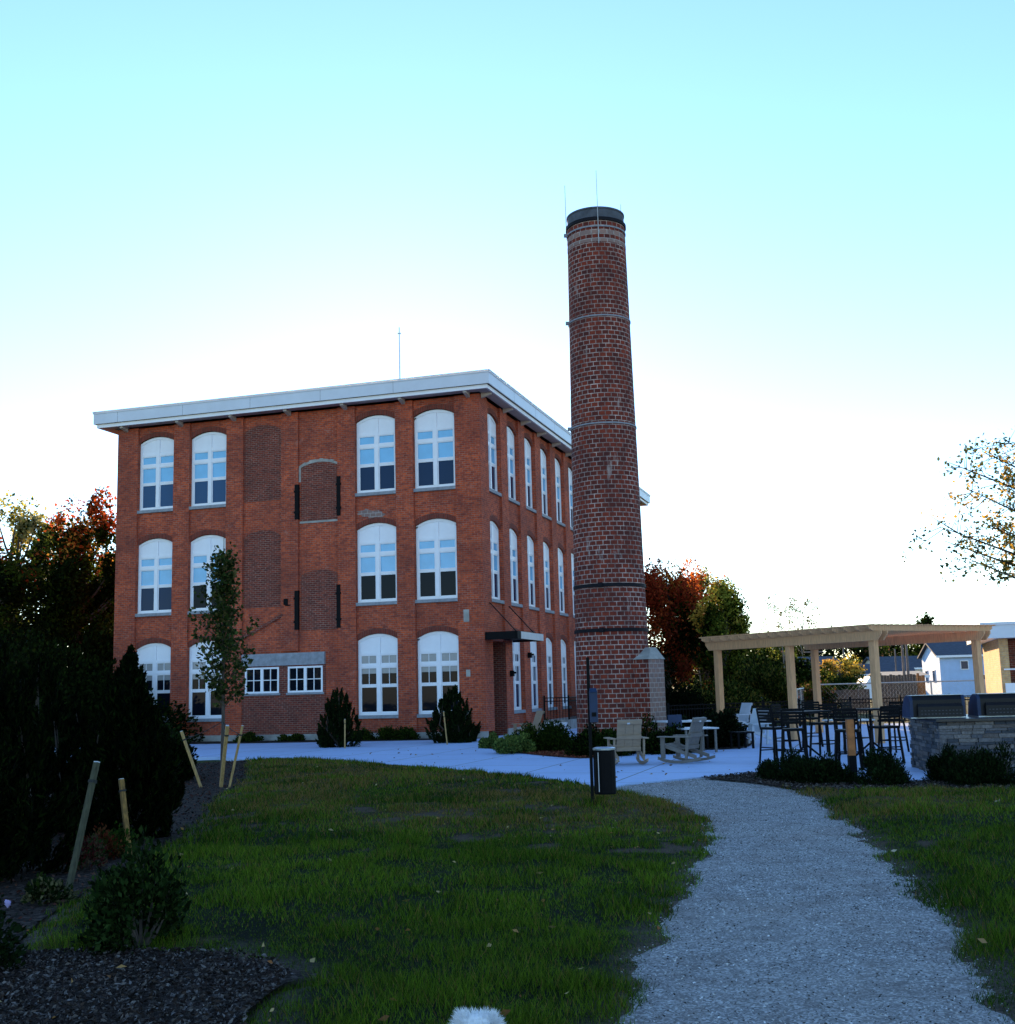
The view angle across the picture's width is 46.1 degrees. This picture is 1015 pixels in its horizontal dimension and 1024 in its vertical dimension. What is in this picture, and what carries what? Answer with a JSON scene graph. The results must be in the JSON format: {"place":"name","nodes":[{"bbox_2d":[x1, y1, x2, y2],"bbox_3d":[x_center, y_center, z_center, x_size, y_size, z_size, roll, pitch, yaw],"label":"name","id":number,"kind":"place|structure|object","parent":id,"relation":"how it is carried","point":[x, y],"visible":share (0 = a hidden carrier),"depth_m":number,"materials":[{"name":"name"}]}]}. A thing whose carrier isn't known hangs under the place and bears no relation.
{"place":"outdoors","nodes":[
{"label":"outdoors","id":0,"kind":"place"},
{"bbox_2d":[0,760,247,950],"bbox_3d":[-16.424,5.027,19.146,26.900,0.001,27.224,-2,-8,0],"label":"planting bed","id":1,"kind":"object","parent":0,"point":[17,907],"visible":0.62,"depth_m":12.70,"materials":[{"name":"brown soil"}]},
{"bbox_2d":[0,636,86,883],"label":"upright evergreen","id":2,"kind":"object","parent":1,"relation":"on","point":[26,831],"visible":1,"depth_m":12.16,"materials":[{"name":"green plant"}]},
{"bbox_2d":[19,871,78,905],"bbox_3d":[-3.988,3.284,10.415,0.430,0.292,0.461,-7,-10,31],"label":"perennial","id":3,"kind":"object","parent":1,"relation":"on","point":[46,890],"visible":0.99,"depth_m":10.35,"materials":[{"name":"green plant"}]},
{"bbox_2d":[13,650,94,832],"bbox_3d":[-6.298,3.135,16.305,2.295,2.517,1.846,-2,-8,0],"label":"upright evergreen","id":4,"kind":"object","parent":1,"relation":"on","point":[42,671],"visible":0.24,"depth_m":16.26,"materials":[{"name":"green plant"}]},
{"bbox_2d":[66,761,99,888],"bbox_3d":[-3.990,2.968,11.192,0.064,1.221,0.382,-5,-9,24],"label":"wooden stake","id":5,"kind":"object","parent":1,"relation":"on","point":[92,781],"visible":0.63,"depth_m":11.20,"materials":[{"name":"brown wood"}]},
{"bbox_2d":[63,833,107,869],"bbox_3d":[-4.418,3.559,12.478,0.498,0.377,0.504,4,-10,-32],"label":"perennial","id":6,"kind":"object","parent":1,"relation":"on","point":[92,849],"visible":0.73,"depth_m":12.42,"materials":[{"name":"brown plant"}]},
{"bbox_2d":[82,822,124,858],"bbox_3d":[-4.458,3.641,13.173,0.528,0.416,0.488,-2,-8,0],"label":"perennial","id":7,"kind":"object","parent":1,"relation":"on","point":[107,838],"visible":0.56,"depth_m":13.12,"materials":[{"name":"brown plant"}]},
{"bbox_2d":[58,644,185,840],"bbox_3d":[-4.925,2.931,15.185,1.558,2.512,1.732,4,-10,-35],"label":"upright evergreen","id":8,"kind":"object","parent":1,"relation":"on","point":[127,741],"visible":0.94,"depth_m":14.91,"materials":[{"name":"green plant"}]},
{"bbox_2d":[163,730,198,780],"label":"evergreen","id":9,"kind":"object","parent":1,"relation":"on","point":[187,773],"visible":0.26,"depth_m":25.01,"materials":[{"name":"green plant"}]},
{"bbox_2d":[187,541,259,784],"bbox_3d":[-5.727,2.971,23.968,1.555,5.151,1.463,-2,-8,0],"label":"young tree","id":10,"kind":"object","parent":1,"relation":"on","point":[224,643],"visible":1,"depth_m":23.95,"materials":[{"name":"green plant"}]},
{"bbox_2d":[18,755,724,1023],"bbox_3d":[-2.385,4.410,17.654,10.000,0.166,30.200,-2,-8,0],"label":"lawn","id":11,"kind":"structure","parent":0,"point":[458,838],"depth_m":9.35,"materials":[{"name":"plant"}]},
{"bbox_2d":[0,945,316,1023],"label":"planting bed","id":12,"kind":"object","parent":11,"relation":"on","point":[296,974],"visible":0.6,"depth_m":7.10,"materials":[{"name":"brown wood"}]},
{"bbox_2d":[0,892,28,969],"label":"leafy perennial","id":13,"kind":"object","parent":12,"relation":"on","point":[6,947],"visible":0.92,"depth_m":7.70,"materials":[{"name":"green plant"}]},
{"bbox_2d":[70,824,191,957],"bbox_3d":[-2.609,2.658,8.430,0.810,0.897,0.745,5,-11,-38],"label":"broadleaf shrub","id":14,"kind":"object","parent":12,"relation":"on","point":[116,906],"visible":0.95,"depth_m":8.34,"materials":[{"name":"green plant"}]},
{"bbox_2d":[0,756,700,1021],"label":"fallen leaves","id":15,"kind":"object","parent":11,"relation":"on","point":[384,1016],"visible":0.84,"depth_m":8.36,"materials":[{"name":"brown plant"}]},
{"bbox_2d":[448,1005,505,1023],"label":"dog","id":16,"kind":"object","parent":11,"relation":"on","point":[462,1016],"visible":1,"depth_m":4.36},
{"bbox_2d":[586,657,615,803],"bbox_3d":[1.342,3.180,16.978,0.372,2.220,0.330,-2,-8,0],"label":"waste station","id":17,"kind":"object","parent":11,"relation":"on","point":[602,762],"visible":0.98,"depth_m":16.83,"materials":[{"name":"black metal"}]},
{"bbox_2d":[55,723,926,787],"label":"pavement","id":18,"kind":"structure","parent":0,"point":[635,772],"depth_m":29.91,"materials":[{"name":"concrete"}]},
{"bbox_2d":[518,751,588,757],"bbox_3d":[2.106,6.818,34.731,5.755,0.001,11.473,-2,-8,0],"label":"planting bed","id":19,"kind":"object","parent":18,"relation":"on","point":[557,755],"visible":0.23,"depth_m":30.43,"materials":[{"name":"brown soil"}]},
{"bbox_2d":[491,732,536,753],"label":"island shrub","id":20,"kind":"object","parent":19,"relation":"on","point":[510,743],"visible":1,"depth_m":31.99,"materials":[{"name":"green plant"}]},
{"bbox_2d":[532,717,573,751],"bbox_3d":[1.224,6.104,32.667,1.377,0.970,1.027,-5,-9,21],"label":"island shrub","id":21,"kind":"object","parent":19,"relation":"on","point":[555,737],"visible":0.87,"depth_m":32.44,"materials":[{"name":"green plant"}]},
{"bbox_2d":[563,722,606,756],"bbox_3d":[2.050,5.726,30.098,1.314,0.921,1.063,7,-12,-44],"label":"island shrub","id":22,"kind":"object","parent":19,"relation":"on","point":[578,745],"visible":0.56,"depth_m":29.88,"materials":[{"name":"green plant"}]},
{"bbox_2d":[564,176,666,736],"bbox_3d":[3.162,-1.778,36.555,2.636,17.570,2.436,-2,-8,0],"label":"brick chimney","id":23,"kind":"object","parent":19,"relation":"on","point":[626,666],"visible":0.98,"depth_m":35.67,"materials":[{"name":"brick"}]},
{"bbox_2d":[603,719,648,764],"bbox_3d":[2.642,5.085,26.424,0.850,0.986,1.060,0,-8,-7],"label":"lounge chair","id":24,"kind":"object","parent":18,"relation":"on","point":[629,733],"visible":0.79,"depth_m":26.18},
{"bbox_2d":[643,722,699,754],"bbox_3d":[4.190,5.757,30.413,1.494,0.843,1.351,-2,-8,0],"label":"island shrub","id":25,"kind":"object","parent":18,"relation":"on","point":[672,732],"visible":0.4,"depth_m":30.08,"materials":[{"name":"green plant"}]},
{"bbox_2d":[657,717,714,762],"bbox_3d":[3.971,5.075,26.593,1.060,0.986,0.850,-8,-11,38],"label":"rocking chair","id":26,"kind":"object","parent":18,"relation":"on","point":[694,735],"visible":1,"depth_m":26.50,"materials":[{"name":"beige wood"}]},
{"bbox_2d":[697,738,751,748],"bbox_3d":[5.974,6.910,36.035,2.682,0.001,9.680,-3,-9,8],"label":"planting bed","id":27,"kind":"object","parent":18,"relation":"on","point":[748,744],"visible":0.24,"depth_m":32.00,"materials":[{"name":"brown soil"}]},
{"bbox_2d":[701,707,748,747],"bbox_3d":[5.902,5.923,32.791,1.432,1.127,1.585,-2,-8,0],"label":"mounded shrub","id":28,"kind":"object","parent":27,"relation":"on","point":[728,720],"visible":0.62,"depth_m":32.56,"materials":[{"name":"green plant"}]},
{"bbox_2d":[756,708,790,763],"bbox_3d":[5.715,4.786,25.555,0.553,1.176,0.559,3,-9,-27],"label":"bar chair","id":29,"kind":"object","parent":18,"relation":"on","point":[764,715],"visible":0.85,"depth_m":25.48,"materials":[{"name":"black metal"}]},
{"bbox_2d":[780,708,807,760],"bbox_3d":[5.881,4.633,24.556,0.559,1.176,0.553,-3,-9,11],"label":"bar chair","id":30,"kind":"object","parent":18,"relation":"on","point":[785,718],"visible":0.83,"depth_m":24.38,"materials":[{"name":"black metal"}]},
{"bbox_2d":[667,695,970,728],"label":"picket fence","id":31,"kind":"object","parent":18,"relation":"on","point":[763,704],"visible":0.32,"depth_m":45.38,"materials":[{"name":"black metal"}]},
{"bbox_2d":[809,704,836,755],"bbox_3d":[7.331,5.057,27.674,0.559,1.176,0.553,-9,-11,42],"label":"bar chair","id":32,"kind":"object","parent":18,"relation":"on","point":[823,715],"visible":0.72,"depth_m":27.68,"materials":[{"name":"black metal"}]},
{"bbox_2d":[699,624,995,742],"bbox_3d":[10.258,5.269,36.467,5.090,3.240,7.352,3,-10,-30],"label":"pergola","id":33,"kind":"object","parent":18,"relation":"on","point":[873,637],"visible":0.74,"depth_m":35.20,"materials":[{"name":"brown wood"}]},
{"bbox_2d":[832,708,864,767],"bbox_3d":[6.679,4.438,23.382,0.559,1.176,0.553,-5,-9,23],"label":"bar chair","id":34,"kind":"object","parent":18,"relation":"on","point":[837,731],"visible":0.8,"depth_m":23.25,"materials":[{"name":"black metal"}]},
{"bbox_2d":[868,705,905,763],"bbox_3d":[7.810,4.600,24.673,0.559,1.176,0.553,1,-9,-14],"label":"bar chair","id":35,"kind":"object","parent":18,"relation":"on","point":[889,713],"visible":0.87,"depth_m":24.51,"materials":[{"name":"black metal"}]},
{"bbox_2d":[906,714,1014,771],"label":"stone counter","id":36,"kind":"object","parent":18,"relation":"on","point":[929,736],"visible":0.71,"depth_m":21.21,"materials":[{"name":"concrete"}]},
{"bbox_2d":[902,694,965,718],"bbox_3d":[7.896,3.600,22.139,0.988,0.420,0.818,-2,-8,5],"label":"gas grill","id":37,"kind":"object","parent":36,"relation":"on","point":[935,706],"visible":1,"depth_m":21.82,"materials":[{"name":"silver metal"}]},
{"bbox_2d":[968,693,1014,716],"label":"gas grill","id":38,"kind":"object","parent":36,"relation":"on","point":[991,704],"visible":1,"depth_m":21.75,"materials":[{"name":"silver metal"}]},
{"bbox_2d":[0,0,1014,682],"label":"sky","id":39,"kind":"structure","parent":0,"point":[200,199],"materials":[{"name":"blue"}]},
{"bbox_2d":[197,686,969,762],"bbox_3d":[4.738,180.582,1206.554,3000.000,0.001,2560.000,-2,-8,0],"label":"ground","id":40,"kind":"structure","parent":0,"point":[203,761],"depth_m":55.37,"materials":[{"name":"grey concrete"}]},
{"bbox_2d":[0,536,51,668],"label":"maple tree","id":41,"kind":"object","parent":40,"relation":"on","point":[12,587],"visible":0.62,"depth_m":50.20,"materials":[{"name":"green plant"}]},
{"bbox_2d":[0,489,67,639],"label":"maple tree","id":42,"kind":"object","parent":40,"relation":"on","point":[25,527],"visible":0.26,"depth_m":60.53,"materials":[{"name":"green plant"}]},
{"bbox_2d":[12,486,116,661],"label":"maple tree","id":43,"kind":"object","parent":40,"relation":"on","point":[77,599],"visible":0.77,"depth_m":53.22,"materials":[{"name":"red plant"}]},
{"bbox_2d":[0,624,204,746],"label":"understory shrub","id":44,"kind":"object","parent":40,"relation":"on","point":[91,694],"visible":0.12,"depth_m":46.09,"materials":[{"name":"green plant"}]},
{"bbox_2d":[315,687,364,747],"bbox_3d":[-5.496,6.698,38.849,1.664,2.029,1.689,-2,-8,0],"label":"cone evergreen","id":45,"kind":"object","parent":40,"relation":"on","point":[331,735],"visible":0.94,"depth_m":38.64,"materials":[{"name":"green plant"}]},
{"bbox_2d":[92,369,650,743],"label":"mill building","id":46,"kind":"structure","parent":40,"relation":"on","point":[405,547],"depth_m":46.40,"materials":[{"name":"red brick"}]},
{"bbox_2d":[135,638,170,721],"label":"window","id":47,"kind":"structure","parent":46,"relation":"in","point":[155,657],"depth_m":47.72,"materials":[{"name":"white paint"}]},
{"bbox_2d":[135,533,171,616],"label":"window","id":48,"kind":"structure","parent":46,"relation":"in","point":[155,555],"depth_m":48.32,"materials":[{"name":"white paint"}]},
{"bbox_2d":[137,432,173,513],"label":"window","id":49,"kind":"structure","parent":46,"relation":"in","point":[157,454],"depth_m":48.94,"materials":[{"name":"glass"}]},
{"bbox_2d":[188,635,221,721],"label":"window","id":50,"kind":"structure","parent":46,"relation":"in","point":[200,702],"depth_m":47.03,"materials":[{"name":"white glass"}]},
{"bbox_2d":[187,529,225,613],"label":"window","id":51,"kind":"structure","parent":46,"relation":"in","point":[202,547],"depth_m":47.70,"materials":[{"name":"white paint"}]},
{"bbox_2d":[189,426,225,509],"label":"window","id":52,"kind":"structure","parent":46,"relation":"in","point":[209,448],"depth_m":48.23,"materials":[{"name":"white paint"}]},
{"bbox_2d":[243,530,280,608],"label":"bricked window","id":53,"kind":"structure","parent":46,"relation":"in","point":[262,549],"depth_m":46.77,"materials":[{"name":"brick"}]},
{"bbox_2d":[244,667,279,695],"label":"small window","id":54,"kind":"structure","parent":46,"relation":"in","point":[264,680],"depth_m":46.10,"materials":[{"name":"white paint"}]},
{"bbox_2d":[244,425,280,502],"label":"bricked window","id":55,"kind":"structure","parent":46,"relation":"in","point":[262,450],"depth_m":47.39,"materials":[{"name":"brick"}]},
{"bbox_2d":[286,665,323,694],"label":"small window","id":56,"kind":"structure","parent":46,"relation":"in","point":[301,679],"depth_m":45.56,"materials":[{"name":"white paint"}]},
{"bbox_2d":[301,462,336,520],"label":"bricked doorway","id":57,"kind":"structure","parent":46,"relation":"in","point":[318,479],"depth_m":46.47,"materials":[{"name":"brick"}]},
{"bbox_2d":[301,570,337,630],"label":"bricked doorway","id":58,"kind":"structure","parent":46,"relation":"in","point":[318,587],"depth_m":45.86,"materials":[{"name":"brick"}]},
{"bbox_2d":[355,409,395,496],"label":"window","id":59,"kind":"structure","parent":46,"relation":"in","point":[375,434],"depth_m":46.09,"materials":[{"name":"white paint"}]},
{"bbox_2d":[356,517,396,605],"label":"window","id":60,"kind":"structure","parent":46,"relation":"in","point":[377,562],"depth_m":45.47,"materials":[{"name":"white paint"}]},
{"bbox_2d":[357,628,397,718],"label":"window","id":61,"kind":"structure","parent":46,"relation":"in","point":[377,653],"depth_m":44.85,"materials":[{"name":"white paint"}]},
{"bbox_2d":[413,404,454,491],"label":"window","id":62,"kind":"structure","parent":46,"relation":"in","point":[434,429],"depth_m":45.38,"materials":[{"name":"white paint"}]},
{"bbox_2d":[415,513,457,602],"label":"window","id":63,"kind":"structure","parent":46,"relation":"in","point":[436,545],"depth_m":44.77,"materials":[{"name":"white paint"}]},
{"bbox_2d":[416,625,458,717],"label":"window","id":64,"kind":"structure","parent":46,"relation":"in","point":[438,651],"depth_m":44.18,"materials":[{"name":"white paint"}]},
{"bbox_2d":[487,408,501,496],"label":"window","id":65,"kind":"structure","parent":46,"relation":"in","point":[492,457],"depth_m":46.71,"materials":[{"name":"white paint"}]},
{"bbox_2d":[490,515,504,603],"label":"window","id":66,"kind":"structure","parent":46,"relation":"in","point":[494,536],"depth_m":46.10,"materials":[{"name":"glass"}]},
{"bbox_2d":[507,421,519,504],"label":"window","id":67,"kind":"structure","parent":46,"relation":"in","point":[510,437],"depth_m":49.07,"materials":[{"name":"white paint"}]},
{"bbox_2d":[509,523,522,607],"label":"window","id":68,"kind":"structure","parent":46,"relation":"in","point":[513,538],"depth_m":48.45,"materials":[{"name":"white paint"}]},
{"bbox_2d":[512,628,525,713],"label":"window","id":69,"kind":"structure","parent":46,"relation":"in","point":[516,645],"depth_m":47.82,"materials":[{"name":"white glass"}]},
{"bbox_2d":[524,433,535,512],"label":"window","id":70,"kind":"structure","parent":46,"relation":"in","point":[528,476],"depth_m":51.41,"materials":[{"name":"white paint"}]},
{"bbox_2d":[527,530,538,610],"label":"window","id":71,"kind":"structure","parent":46,"relation":"in","point":[530,545],"depth_m":50.80,"materials":[{"name":"glass"}]},
{"bbox_2d":[530,630,541,711],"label":"window","id":72,"kind":"structure","parent":46,"relation":"in","point":[533,646],"depth_m":50.19,"materials":[{"name":"white glass"}]},
{"bbox_2d":[540,444,551,519],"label":"window","id":73,"kind":"structure","parent":46,"relation":"in","point":[542,456],"depth_m":53.79,"materials":[{"name":"white paint"}]},
{"bbox_2d":[543,537,554,613],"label":"window","id":74,"kind":"structure","parent":46,"relation":"in","point":[545,548],"depth_m":53.16,"materials":[{"name":"glass"}]},
{"bbox_2d":[546,633,557,710],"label":"window","id":75,"kind":"structure","parent":46,"relation":"in","point":[548,643],"depth_m":52.54,"materials":[{"name":"white paint"}]},
{"bbox_2d":[424,685,480,743],"bbox_3d":[-1.883,6.790,40.080,1.963,2.020,1.703,-5,-9,21],"label":"cone evergreen","id":76,"kind":"object","parent":40,"relation":"on","point":[460,728],"visible":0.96,"depth_m":39.76,"materials":[{"name":"green plant"}]},
{"bbox_2d":[644,555,714,692],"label":"red maple","id":77,"kind":"object","parent":40,"relation":"on","point":[672,625],"visible":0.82,"depth_m":60.76,"materials":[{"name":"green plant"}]},
{"bbox_2d":[664,674,714,724],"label":"hedge shrub","id":78,"kind":"object","parent":40,"relation":"on","point":[683,696],"visible":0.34,"depth_m":44.82,"materials":[{"name":"green plant"}]},
{"bbox_2d":[678,566,744,689],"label":"turning tree","id":79,"kind":"object","parent":40,"relation":"on","point":[700,661],"visible":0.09,"depth_m":65.29,"materials":[{"name":"green plant"}]},
{"bbox_2d":[689,576,753,686],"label":"turning tree","id":80,"kind":"object","parent":40,"relation":"on","point":[726,617],"visible":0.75,"depth_m":57.39,"materials":[{"name":"green plant"}]},
{"bbox_2d":[672,673,771,724],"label":"hedge shrub","id":81,"kind":"object","parent":40,"relation":"on","point":[731,695],"visible":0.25,"depth_m":50.36,"materials":[{"name":"green plant"}]},
{"bbox_2d":[730,647,800,720],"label":"hedge shrub","id":82,"kind":"object","parent":40,"relation":"on","point":[773,684],"visible":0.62,"depth_m":53.48,"materials":[{"name":"green plant"}]},
{"bbox_2d":[785,652,835,691],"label":"screen tree","id":83,"kind":"object","parent":40,"relation":"on","point":[803,668],"visible":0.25,"depth_m":70.23,"materials":[{"name":"green plant"}]},
{"bbox_2d":[796,679,853,716],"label":"hedge shrub","id":84,"kind":"object","parent":40,"relation":"on","point":[807,691],"visible":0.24,"depth_m":58.94,"materials":[{"name":"green plant"}]},
{"bbox_2d":[819,653,867,694],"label":"golden tree","id":85,"kind":"object","parent":40,"relation":"on","point":[855,670],"visible":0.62,"depth_m":76.74,"materials":[{"name":"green plant"}]},
{"bbox_2d":[826,689,870,712],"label":"board fence","id":86,"kind":"object","parent":40,"relation":"on","point":[852,693],"visible":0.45,"depth_m":63.18,"materials":[{"name":"brown wood"}]},
{"bbox_2d":[845,719,857,774],"bbox_3d":[6.138,4.261,21.302,0.130,1.100,0.130,-2,-8,0],"label":"rusty post","id":87,"kind":"object","parent":40,"relation":"on","point":[851,749],"visible":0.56,"depth_m":21.27,"materials":[{"name":"metal"}]},
{"bbox_2d":[880,673,917,705],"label":"board fence","id":88,"kind":"object","parent":40,"relation":"on","point":[898,690],"visible":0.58,"depth_m":61.27,"materials":[{"name":"brown wood"}]},
{"bbox_2d":[917,641,984,696],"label":"clapboard house","id":89,"kind":"structure","parent":40,"relation":"on","point":[944,661],"depth_m":110.92,"materials":[{"name":"white wood"}]},
{"bbox_2d":[900,429,1014,588],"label":"tree","id":90,"kind":"object","parent":40,"relation":"on","point":[1008,478],"visible":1,"depth_m":22.16,"materials":[{"name":"green plant"}]},
{"bbox_2d":[614,778,1014,1023],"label":"gravel path","id":91,"kind":"structure","parent":0,"point":[791,938],"depth_m":8.20,"materials":[{"name":"grey gravel"}]},
{"bbox_2d":[700,771,1014,790],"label":"planting bed","id":92,"kind":"object","parent":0,"point":[735,779],"visible":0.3,"depth_m":19.95,"materials":[{"name":"brown wood"}]},
{"bbox_2d":[755,747,800,781],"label":"juniper","id":93,"kind":"object","parent":92,"relation":"on","point":[767,769],"visible":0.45,"depth_m":21.25,"materials":[{"name":"green plant"}]},
{"bbox_2d":[777,751,840,783],"bbox_3d":[5.220,4.369,20.378,1.148,0.590,1.127,-2,-8,0],"label":"juniper","id":94,"kind":"object","parent":92,"relation":"on","point":[803,769],"visible":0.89,"depth_m":20.13,"materials":[{"name":"green plant"}]},
{"bbox_2d":[813,757,859,784],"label":"juniper","id":95,"kind":"object","parent":92,"relation":"on","point":[845,775],"visible":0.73,"depth_m":20.00,"materials":[{"name":"green plant"}]},
{"bbox_2d":[851,746,913,785],"bbox_3d":[6.181,4.193,19.667,0.980,0.691,0.837,-2,-8,0],"label":"juniper","id":96,"kind":"object","parent":92,"relation":"on","point":[882,767],"visible":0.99,"depth_m":19.55,"materials":[{"name":"green plant"}]},
{"bbox_2d":[921,743,966,781],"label":"juniper","id":97,"kind":"object","parent":92,"relation":"on","point":[934,770],"visible":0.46,"depth_m":19.97,"materials":[{"name":"green plant"}]},
{"bbox_2d":[940,745,1007,786],"bbox_3d":[7.495,4.093,19.265,1.052,0.692,1.001,3,-9,-27],"label":"juniper","id":98,"kind":"object","parent":92,"relation":"on","point":[964,769],"visible":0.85,"depth_m":19.05,"materials":[{"name":"green plant"}]},
{"bbox_2d":[971,740,1014,785],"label":"juniper","id":99,"kind":"object","parent":92,"relation":"on","point":[995,761],"visible":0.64,"depth_m":19.00,"materials":[{"name":"green plant"}]},
{"bbox_2d":[782,782,1014,1022],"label":"lawn","id":100,"kind":"structure","parent":0,"point":[882,843],"depth_m":11.44,"materials":[{"name":"plant"}]},
{"bbox_2d":[967,621,1014,692],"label":"brick pavilion","id":101,"kind":"structure","parent":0,"point":[998,645],"depth_m":41.98,"materials":[{"name":"white paint"}]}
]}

